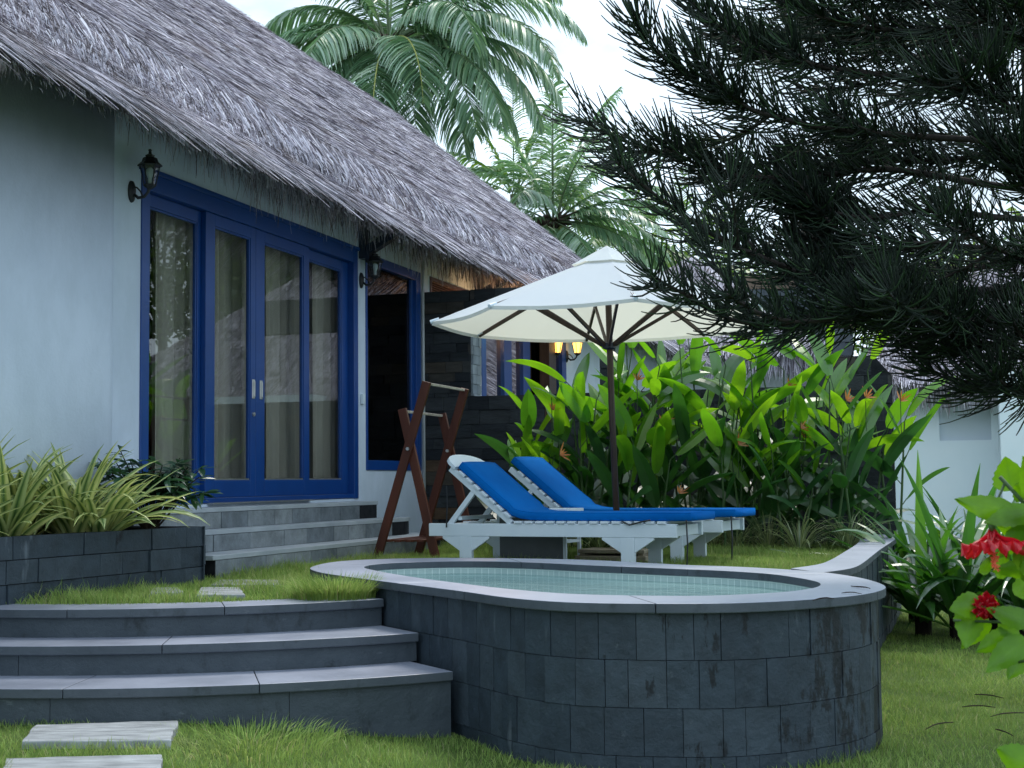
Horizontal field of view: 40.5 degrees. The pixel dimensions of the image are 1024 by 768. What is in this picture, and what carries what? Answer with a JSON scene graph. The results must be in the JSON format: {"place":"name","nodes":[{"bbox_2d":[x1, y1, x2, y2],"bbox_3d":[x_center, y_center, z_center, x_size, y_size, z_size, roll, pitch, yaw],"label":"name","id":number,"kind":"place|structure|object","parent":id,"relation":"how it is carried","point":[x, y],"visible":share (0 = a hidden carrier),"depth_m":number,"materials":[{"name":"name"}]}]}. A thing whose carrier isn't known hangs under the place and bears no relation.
{"place":"outdoors","nodes":[
{"label":"outdoors","id":0,"kind":"place"},
{"bbox_2d":[9,537,857,604],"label":"terrace lawn","id":1,"kind":"structure","parent":0,"point":[303,577],"depth_m":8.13,"materials":[{"name":"plant"}]},
{"bbox_2d":[0,526,205,604],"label":"planter wall","id":2,"kind":"structure","parent":1,"relation":"on","point":[30,564],"depth_m":8.35,"materials":[{"name":"stone"}]},
{"bbox_2d":[0,469,47,535],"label":"striped plant","id":3,"kind":"object","parent":2,"relation":"on","point":[5,502],"visible":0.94,"depth_m":7.77,"materials":[{"name":"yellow plant"}]},
{"bbox_2d":[0,430,63,511],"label":"striped plant","id":4,"kind":"object","parent":2,"relation":"on","point":[10,468],"visible":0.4,"depth_m":8.02,"materials":[{"name":"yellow plant"}]},
{"bbox_2d":[0,445,82,536],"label":"striped plant","id":5,"kind":"object","parent":2,"relation":"on","point":[17,522],"visible":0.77,"depth_m":7.92,"materials":[{"name":"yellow plant"}]},
{"bbox_2d":[13,465,78,522],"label":"striped plant","id":6,"kind":"object","parent":2,"relation":"on","point":[50,507],"visible":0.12,"depth_m":8.19,"materials":[{"name":"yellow plant"}]},
{"bbox_2d":[6,448,124,534],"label":"striped plant","id":7,"kind":"object","parent":2,"relation":"on","point":[13,490],"visible":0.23,"depth_m":8.32,"materials":[{"name":"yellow plant"}]},
{"bbox_2d":[10,439,160,533],"bbox_3d":[-2.682,0.666,8.557,1.050,0.638,1.094,1,-4,-20],"label":"striped plant","id":8,"kind":"object","parent":2,"relation":"on","point":[61,525],"visible":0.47,"depth_m":8.39,"materials":[{"name":"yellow plant"}]},
{"bbox_2d":[25,449,157,534],"bbox_3d":[-2.874,0.704,8.763,1.028,0.593,1.163,-4,-5,36],"label":"striped plant","id":9,"kind":"object","parent":2,"relation":"on","point":[69,487],"visible":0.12,"depth_m":8.73,"materials":[{"name":"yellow plant"}]},
{"bbox_2d":[34,452,208,531],"bbox_3d":[-2.512,0.687,8.553,1.209,0.591,1.065,1,-4,-27],"label":"striped plant","id":10,"kind":"object","parent":2,"relation":"on","point":[122,498],"visible":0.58,"depth_m":8.53,"materials":[{"name":"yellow plant"}]},
{"bbox_2d":[88,445,222,528],"bbox_3d":[-2.372,0.710,9.228,0.909,0.614,0.746,2,-5,-33],"label":"leafy shrub","id":11,"kind":"object","parent":2,"relation":"on","point":[180,483],"visible":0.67,"depth_m":9.18,"materials":[{"name":"green plant"}]},
{"bbox_2d":[149,587,180,597],"bbox_3d":[-2.078,1.262,8.348,0.194,0.050,0.463,0,-4,-14],"label":"stepping stone","id":12,"kind":"object","parent":1,"relation":"on","point":[166,591],"visible":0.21,"depth_m":8.21,"materials":[{"name":"grey stone"}]},
{"bbox_2d":[196,587,244,599],"bbox_3d":[-1.735,1.250,8.231,0.271,0.050,0.684,0,-4,-14],"label":"stepping stone","id":13,"kind":"object","parent":1,"relation":"on","point":[233,592],"visible":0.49,"depth_m":8.09,"materials":[{"name":"grey stone"}]},
{"bbox_2d":[211,580,281,588],"bbox_3d":[-1.686,1.299,8.941,0.492,0.050,0.489,-1,-4,0],"label":"stepping stone","id":14,"kind":"object","parent":1,"relation":"on","point":[245,583],"visible":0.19,"depth_m":8.80,"materials":[{"name":"grey stone"}]},
{"bbox_2d":[127,501,439,578],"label":"entrance steps","id":15,"kind":"structure","parent":1,"relation":"on","point":[246,536],"depth_m":11.20,"materials":[{"name":"stone"}]},
{"bbox_2d":[267,570,382,600],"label":"grass tuft","id":16,"kind":"object","parent":1,"relation":"on","point":[320,589],"visible":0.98,"depth_m":7.78,"materials":[{"name":"green plant"}]},
{"bbox_2d":[372,381,477,557],"bbox_3d":[-0.753,0.771,12.120,0.600,1.530,1.046,-2,-4,18],"label":"towel rack","id":17,"kind":"object","parent":1,"relation":"on","point":[410,456],"visible":0.82,"depth_m":11.67,"materials":[{"name":"red wood"}]},
{"bbox_2d":[476,389,574,518],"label":"heliconia","id":18,"kind":"object","parent":1,"relation":"on","point":[528,414],"visible":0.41,"depth_m":12.69,"materials":[{"name":"green plant"}]},
{"bbox_2d":[493,508,583,558],"bbox_3d":[0.213,1.215,11.162,0.660,0.430,0.320,-3,-4,26],"label":"side table","id":19,"kind":"object","parent":1,"relation":"on","point":[542,547],"visible":0.34,"depth_m":11.03,"materials":[{"name":"white paint"}]},
{"bbox_2d":[475,342,649,548],"bbox_3d":[0.484,0.575,13.013,1.643,1.964,1.207,0,-4,-10],"label":"heliconia","id":20,"kind":"object","parent":1,"relation":"on","point":[573,398],"visible":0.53,"depth_m":12.88,"materials":[{"name":"green plant"}]},
{"bbox_2d":[429,455,702,563],"bbox_3d":[0.394,0.968,10.643,2.030,0.886,0.624,-3,-4,26],"label":"sun lounger","id":21,"kind":"object","parent":1,"relation":"on","point":[466,539],"visible":0.63,"depth_m":10.50,"materials":[{"name":"white paint"}]},
{"bbox_2d":[446,461,714,564],"bbox_3d":[0.502,0.970,10.562,1.965,0.789,0.620,-3,-4,26],"label":"lounger cushion","id":22,"kind":"object","parent":21,"relation":"on","point":[500,486],"visible":1,"depth_m":10.54,"materials":[{"name":"blue fabric"}]},
{"bbox_2d":[567,537,608,547],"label":"striped grass plant","id":23,"kind":"object","parent":1,"relation":"on","point":[599,541],"visible":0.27,"depth_m":12.66,"materials":[{"name":"green plant"}]},
{"bbox_2d":[508,342,706,547],"bbox_3d":[0.963,0.424,13.200,1.664,2.282,1.175,2,-5,-38],"label":"heliconia","id":24,"kind":"object","parent":1,"relation":"on","point":[579,380],"visible":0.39,"depth_m":13.14,"materials":[{"name":"green plant"}]},
{"bbox_2d":[575,546,647,562],"bbox_3d":[0.845,1.317,11.064,0.600,0.200,0.360,-3,-4,26],"label":"umbrella stand","id":25,"kind":"object","parent":1,"relation":"on","point":[597,552],"visible":0.58,"depth_m":10.96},
{"bbox_2d":[430,246,762,554],"bbox_3d":[0.781,0.127,11.168,2.661,2.491,2.661,-2,-4,18],"label":"parasol","id":26,"kind":"object","parent":25,"relation":"on","point":[584,300],"visible":0.8,"depth_m":11.17,"materials":[{"name":"fabric"}]},
{"bbox_2d":[490,467,743,562],"bbox_3d":[0.856,1.074,11.537,2.030,0.790,0.624,-3,-4,26],"label":"sun lounger","id":27,"kind":"object","parent":1,"relation":"on","point":[714,528],"visible":0.2,"depth_m":11.36,"materials":[{"name":"white paint"}]},
{"bbox_2d":[511,457,755,558],"bbox_3d":[0.963,1.003,11.461,1.965,0.839,0.620,-3,-4,26],"label":"lounger cushion","id":28,"kind":"object","parent":27,"relation":"on","point":[549,480],"visible":0.78,"depth_m":11.59,"materials":[{"name":"blue fabric"}]},
{"bbox_2d":[532,342,709,546],"bbox_3d":[1.082,0.443,13.232,1.636,2.245,1.407,-1,-4,11],"label":"heliconia","id":29,"kind":"object","parent":1,"relation":"on","point":[657,389],"visible":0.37,"depth_m":13.04,"materials":[{"name":"green plant"}]},
{"bbox_2d":[440,540,837,548],"bbox_3d":[0.997,1.624,13.843,4.320,0.072,1.230,-2,-4,18],"label":"planting bed","id":30,"kind":"object","parent":1,"relation":"on","point":[816,542],"visible":0.07,"depth_m":13.46,"materials":[{"name":"soil"}]},
{"bbox_2d":[592,337,761,546],"bbox_3d":[1.522,0.421,13.183,1.660,2.273,1.332,-2,-4,22],"label":"heliconia","id":31,"kind":"object","parent":30,"relation":"on","point":[683,420],"visible":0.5,"depth_m":13.01,"materials":[{"name":"green plant"}]},
{"bbox_2d":[665,333,802,544],"bbox_3d":[2.057,0.375,13.139,1.613,2.346,1.218,-3,-5,35],"label":"heliconia","id":32,"kind":"object","parent":30,"relation":"on","point":[737,382],"visible":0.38,"depth_m":13.07,"materials":[{"name":"green plant"}]},
{"bbox_2d":[694,330,863,545],"bbox_3d":[2.342,0.496,13.158,1.498,2.101,1.184,1,-4,-25],"label":"heliconia","id":33,"kind":"object","parent":30,"relation":"on","point":[755,379],"visible":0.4,"depth_m":12.93,"materials":[{"name":"green plant"}]},
{"bbox_2d":[722,321,922,544],"bbox_3d":[2.821,0.376,13.004,1.405,2.308,1.426,2,-5,-35],"label":"heliconia","id":34,"kind":"object","parent":30,"relation":"on","point":[812,376],"visible":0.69,"depth_m":12.84,"materials":[{"name":"green plant"}]},
{"bbox_2d":[809,507,896,548],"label":"striped grass plant","id":35,"kind":"object","parent":30,"relation":"on","point":[845,537],"visible":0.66,"depth_m":12.43,"materials":[{"name":"green plant"}]},
{"bbox_2d":[585,384,735,507],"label":"heliconia","id":36,"kind":"object","parent":1,"relation":"on","point":[645,464],"visible":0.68,"depth_m":12.59,"materials":[{"name":"green plant"}]},
{"bbox_2d":[707,533,735,546],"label":"striped grass plant","id":37,"kind":"object","parent":1,"relation":"on","point":[715,541],"visible":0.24,"depth_m":12.76,"materials":[{"name":"green plant"}]},
{"bbox_2d":[712,516,773,549],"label":"striped grass plant","id":38,"kind":"object","parent":1,"relation":"on","point":[728,535],"visible":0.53,"depth_m":12.61,"materials":[{"name":"green plant"}]},
{"bbox_2d":[688,392,809,548],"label":"heliconia","id":39,"kind":"object","parent":1,"relation":"on","point":[725,458],"visible":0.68,"depth_m":12.66,"materials":[{"name":"green plant"}]},
{"bbox_2d":[731,511,813,548],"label":"striped grass plant","id":40,"kind":"object","parent":1,"relation":"on","point":[766,537],"visible":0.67,"depth_m":12.57,"materials":[{"name":"green plant"}]},
{"bbox_2d":[715,411,841,546],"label":"heliconia","id":41,"kind":"object","parent":1,"relation":"on","point":[769,500],"visible":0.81,"depth_m":12.60,"materials":[{"name":"green plant"}]},
{"bbox_2d":[744,506,851,549],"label":"striped grass plant","id":42,"kind":"object","parent":1,"relation":"on","point":[800,539],"visible":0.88,"depth_m":12.33,"materials":[{"name":"green plant"}]},
{"bbox_2d":[778,330,889,548],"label":"heliconia","id":43,"kind":"object","parent":1,"relation":"on","point":[853,448],"visible":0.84,"depth_m":12.66,"materials":[{"name":"green plant"}]},
{"bbox_2d":[804,333,954,534],"bbox_3d":[3.395,0.416,12.858,1.428,2.196,0.737,-2,-4,21],"label":"heliconia","id":44,"kind":"object","parent":1,"relation":"on","point":[908,430],"visible":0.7,"depth_m":12.88,"materials":[{"name":"green plant"}]},
{"bbox_2d":[0,606,1023,767],"bbox_3d":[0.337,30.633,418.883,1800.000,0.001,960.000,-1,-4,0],"label":"ground","id":45,"kind":"structure","parent":0,"point":[978,757],"depth_m":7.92,"materials":[{"name":"green plant"}]},
{"bbox_2d":[0,598,452,737],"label":"garden steps","id":46,"kind":"structure","parent":45,"relation":"on","point":[100,663],"depth_m":6.98,"materials":[{"name":"stone"}]},
{"bbox_2d":[0,723,507,767],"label":"lawn","id":47,"kind":"structure","parent":45,"relation":"on","point":[334,754],"depth_m":6.31,"materials":[{"name":"plant"}]},
{"bbox_2d":[4,754,162,767],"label":"stepping stone","id":48,"kind":"object","parent":47,"relation":"on","point":[132,761],"visible":0.94,"depth_m":5.52,"materials":[{"name":"grey stone"}]},
{"bbox_2d":[22,721,177,748],"bbox_3d":[-1.823,1.571,6.195,0.722,0.050,0.499,-1,-4,0],"label":"stepping stone","id":49,"kind":"object","parent":47,"relation":"on","point":[134,731],"visible":0.88,"depth_m":6.11,"materials":[{"name":"grey stone"}]},
{"bbox_2d":[152,712,356,765],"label":"grass tuft","id":50,"kind":"object","parent":47,"relation":"on","point":[252,727],"visible":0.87,"depth_m":6.17,"materials":[{"name":"green plant"}]},
{"bbox_2d":[0,0,710,533],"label":"villa","id":51,"kind":"object","parent":45,"relation":"on","point":[256,136],"visible":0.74,"depth_m":11.14,"materials":[{"name":"paint"}]},
{"bbox_2d":[128,149,162,202],"bbox_3d":[-2.615,-1.488,9.901,0.229,0.376,0.176,-2,-4,18],"label":"wall lantern","id":52,"kind":"object","parent":51,"relation":"attached to","point":[150,163],"depth_m":9.88,"materials":[{"name":"black metal"}]},
{"bbox_2d":[151,211,192,477],"bbox_3d":[-2.623,-0.249,10.852,0.072,2.330,0.700,-2,-4,18],"label":"curtain","id":53,"kind":"object","parent":51,"relation":"hanging from","point":[171,425],"visible":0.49,"depth_m":10.80,"materials":[{"name":"fabric"}]},
{"bbox_2d":[150,194,200,494],"bbox_3d":[-2.584,-0.262,10.501,0.044,2.251,0.845,-2,-4,18],"label":"sliding door","id":54,"kind":"structure","parent":51,"relation":"in","point":[157,204],"depth_m":10.82,"materials":[{"name":"blue paint"}]},
{"bbox_2d":[200,211,255,497],"bbox_3d":[-2.284,-0.212,11.254,0.064,2.251,0.815,-2,-4,18],"label":"sliding door","id":55,"kind":"structure","parent":51,"relation":"in","point":[230,487],"depth_m":11.02,"materials":[{"name":"blue paint"}]},
{"bbox_2d":[214,230,245,497],"bbox_3d":[-2.363,-0.195,11.662,0.071,2.330,0.576,-2,-4,18],"label":"curtain","id":56,"kind":"object","parent":51,"relation":"hanging from","point":[230,374],"visible":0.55,"depth_m":11.67,"materials":[{"name":"fabric"}]},
{"bbox_2d":[264,246,298,495],"bbox_3d":[-2.085,-0.138,12.530,0.074,2.330,0.730,-2,-4,18],"label":"curtain","id":57,"kind":"object","parent":51,"relation":"hanging from","point":[281,437],"visible":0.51,"depth_m":12.52,"materials":[{"name":"fabric"}]},
{"bbox_2d":[255,229,308,495],"bbox_3d":[-2.005,-0.154,12.126,0.062,2.251,1.010,-2,-4,18],"label":"sliding door","id":58,"kind":"structure","parent":51,"relation":"in","point":[263,486],"depth_m":12.03,"materials":[{"name":"blue paint"}]},
{"bbox_2d":[309,263,337,494],"bbox_3d":[-1.780,-0.074,13.480,0.073,2.330,0.870,-2,-4,18],"label":"curtain","id":59,"kind":"object","parent":51,"relation":"hanging from","point":[323,372],"visible":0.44,"depth_m":13.37,"materials":[{"name":"fabric"}]},
{"bbox_2d":[299,250,347,494],"bbox_3d":[-1.763,-0.092,13.057,0.044,2.251,0.965,-2,-4,18],"label":"sliding door","id":60,"kind":"structure","parent":51,"relation":"in","point":[317,486],"depth_m":13.36,"materials":[{"name":"blue paint"}]},
{"bbox_2d":[359,250,383,287],"bbox_3d":[-1.388,-1.137,13.712,0.229,0.376,0.176,-2,-4,18],"label":"wall lantern","id":61,"kind":"object","parent":51,"relation":"attached to","point":[375,259],"depth_m":13.69,"materials":[{"name":"black metal"}]},
{"bbox_2d":[365,258,421,470],"bbox_3d":[-1.261,-0.184,14.499,0.095,2.170,1.470,-2,-4,18],"label":"window","id":62,"kind":"structure","parent":51,"relation":"in","point":[393,301],"depth_m":14.50,"materials":[{"name":"glass"}]},
{"bbox_2d":[430,276,464,291],"bbox_3d":[-0.752,-1.021,16.159,0.070,0.290,1.270,-2,-4,18],"label":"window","id":63,"kind":"structure","parent":51,"relation":"in","point":[435,281],"depth_m":15.94,"materials":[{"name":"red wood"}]},
{"bbox_2d":[555,343,562,357],"bbox_3d":[0.608,-0.524,19.845,0.264,0.432,0.202,-2,-4,18],"label":"wall lantern","id":64,"kind":"object","parent":51,"relation":"attached to","point":[558,347],"depth_m":19.79,"materials":[{"name":"yellow glass"}]},
{"bbox_2d":[566,342,583,362],"bbox_3d":[0.941,-0.544,20.892,0.264,0.432,0.202,-2,-4,18],"label":"wall lantern","id":65,"kind":"object","parent":51,"relation":"attached to","point":[577,347],"depth_m":20.85,"materials":[{"name":"yellow glass"}]},
{"bbox_2d":[265,0,587,162],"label":"coconut palm","id":66,"kind":"object","parent":45,"relation":"on","point":[352,47],"visible":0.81,"depth_m":34.74,"materials":[{"name":"green plant"}]},
{"bbox_2d":[447,70,613,224],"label":"coconut palm","id":67,"kind":"object","parent":45,"relation":"on","point":[481,164],"visible":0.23,"depth_m":56.21,"materials":[{"name":"green plant"}]},
{"bbox_2d":[466,74,686,270],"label":"coconut palm","id":68,"kind":"object","parent":45,"relation":"on","point":[592,224],"visible":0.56,"depth_m":41.05,"materials":[{"name":"green plant"}]},
{"bbox_2d":[310,558,885,767],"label":"plunge pool","id":69,"kind":"structure","parent":45,"relation":"on","point":[602,664],"depth_m":6.39,"materials":[{"name":"stone"}]},
{"bbox_2d":[813,597,833,600],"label":"fallen twig","id":70,"kind":"object","parent":69,"relation":"on","point":[823,598],"visible":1,"depth_m":6.25,"materials":[{"name":"brown plant"}]},
{"bbox_2d":[550,158,704,269],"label":"coconut palm","id":71,"kind":"object","parent":45,"relation":"on","point":[596,245],"visible":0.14,"depth_m":51.94,"materials":[{"name":"green plant"}]},
{"bbox_2d":[424,287,896,540],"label":"garden wall","id":72,"kind":"structure","parent":45,"relation":"on","point":[452,359],"depth_m":15.03,"materials":[{"name":"stone"}]},
{"bbox_2d":[622,168,750,275],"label":"coconut palm","id":73,"kind":"object","parent":45,"relation":"on","point":[688,247],"visible":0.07,"depth_m":58.05,"materials":[{"name":"green plant"}]},
{"bbox_2d":[663,257,832,389],"bbox_3d":[4.681,0.299,35.683,7.583,6.984,9.653,-2,-4,18],"label":"thatched villa","id":74,"kind":"object","parent":45,"relation":"on","point":[773,377],"visible":0.04,"depth_m":31.16,"materials":[{"name":"paint"}]},
{"bbox_2d":[536,0,1023,435],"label":"norfolk pine","id":75,"kind":"object","parent":45,"relation":"on","point":[819,204],"visible":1,"depth_m":7.14,"materials":[{"name":"green plant"}]},
{"bbox_2d":[791,534,901,647],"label":"retaining wall","id":76,"kind":"structure","parent":45,"relation":"on","point":[862,559],"depth_m":10.61,"materials":[{"name":"stone"}]},
{"bbox_2d":[773,450,1006,635],"bbox_3d":[3.436,1.326,11.646,1.899,1.526,2.093,1,-4,-25],"label":"strap leaved lily","id":77,"kind":"object","parent":45,"relation":"on","point":[906,600],"visible":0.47,"depth_m":11.38,"materials":[{"name":"green plant"}]},
{"bbox_2d":[809,484,986,621],"bbox_3d":[3.652,1.526,12.597,1.948,1.254,1.987,1,-5,-27],"label":"strap leaved lily","id":78,"kind":"object","parent":45,"relation":"on","point":[899,534],"visible":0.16,"depth_m":12.53,"materials":[{"name":"green plant"}]},
{"bbox_2d":[853,459,1006,641],"bbox_3d":[3.412,1.327,11.199,2.093,1.462,1.953,-2,-4,18],"label":"strap leaved lily","id":79,"kind":"object","parent":45,"relation":"on","point":[946,590],"visible":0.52,"depth_m":10.99,"materials":[{"name":"green plant"}]},
{"bbox_2d":[879,486,996,561],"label":"strap leaved lily","id":80,"kind":"object","parent":45,"relation":"on","point":[993,491],"visible":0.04,"depth_m":12.15,"materials":[{"name":"green plant"}]},
{"bbox_2d":[926,722,952,728],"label":"fallen twig","id":81,"kind":"object","parent":45,"relation":"on","point":[938,723],"visible":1,"depth_m":7.09,"materials":[{"name":"brown wood"}]},
{"bbox_2d":[858,242,1023,550],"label":"thatched villa","id":82,"kind":"object","parent":45,"relation":"on","point":[963,449],"visible":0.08,"depth_m":24.57,"materials":[{"name":"grey paint"}]},
{"bbox_2d":[884,500,1018,632],"bbox_3d":[3.862,1.435,11.537,2.243,1.283,1.971,-1,-4,0],"label":"strap leaved lily","id":83,"kind":"object","parent":45,"relation":"on","point":[934,582],"visible":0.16,"depth_m":11.35,"materials":[{"name":"green plant"}]},
{"bbox_2d":[905,528,1023,635],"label":"strap leaved lily","id":84,"kind":"object","parent":45,"relation":"on","point":[1011,597],"visible":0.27,"depth_m":10.84,"materials":[{"name":"green plant"}]},
{"bbox_2d":[962,705,994,707],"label":"fallen twig","id":85,"kind":"object","parent":45,"relation":"on","point":[977,705],"visible":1,"depth_m":7.64,"materials":[{"name":"brown wood"}]},
{"bbox_2d":[949,456,1023,767],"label":"hibiscus","id":86,"kind":"object","parent":45,"relation":"on","point":[1003,643],"visible":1,"depth_m":2.71,"materials":[{"name":"green plant"}]},
{"bbox_2d":[974,694,1002,697],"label":"fallen twig","id":87,"kind":"object","parent":45,"relation":"on","point":[988,695],"visible":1,"depth_m":8.01,"materials":[{"name":"brown plant"}]},
{"bbox_2d":[990,712,1023,716],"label":"fallen twig","id":88,"kind":"object","parent":45,"relation":"on","point":[1007,713],"visible":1,"depth_m":7.39,"materials":[{"name":"brown wood"}]},
{"bbox_2d":[225,0,1023,355],"label":"sky","id":89,"kind":"structure","parent":0,"point":[602,63],"materials":[{"name":"white"}]},
{"bbox_2d":[715,254,862,337],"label":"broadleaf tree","id":90,"kind":"object","parent":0,"point":[745,266],"depth_m":73.82,"materials":[{"name":"green plant"}]},
{"bbox_2d":[732,276,853,356],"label":"slate building","id":91,"kind":"structure","parent":0,"point":[847,351],"depth_m":43.18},
{"bbox_2d":[853,260,932,354],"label":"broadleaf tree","id":92,"kind":"object","parent":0,"point":[856,348],"depth_m":73.10,"materials":[{"name":"green plant"}]},
{"bbox_2d":[865,234,1006,346],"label":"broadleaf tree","id":93,"kind":"object","parent":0,"point":[1005,238],"visible":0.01,"depth_m":71.34,"materials":[{"name":"green plant"}]},
{"bbox_2d":[998,191,1023,243],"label":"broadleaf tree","id":94,"kind":"object","parent":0,"point":[1009,209],"visible":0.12,"depth_m":35.90,"materials":[{"name":"green plant"}]}
]}

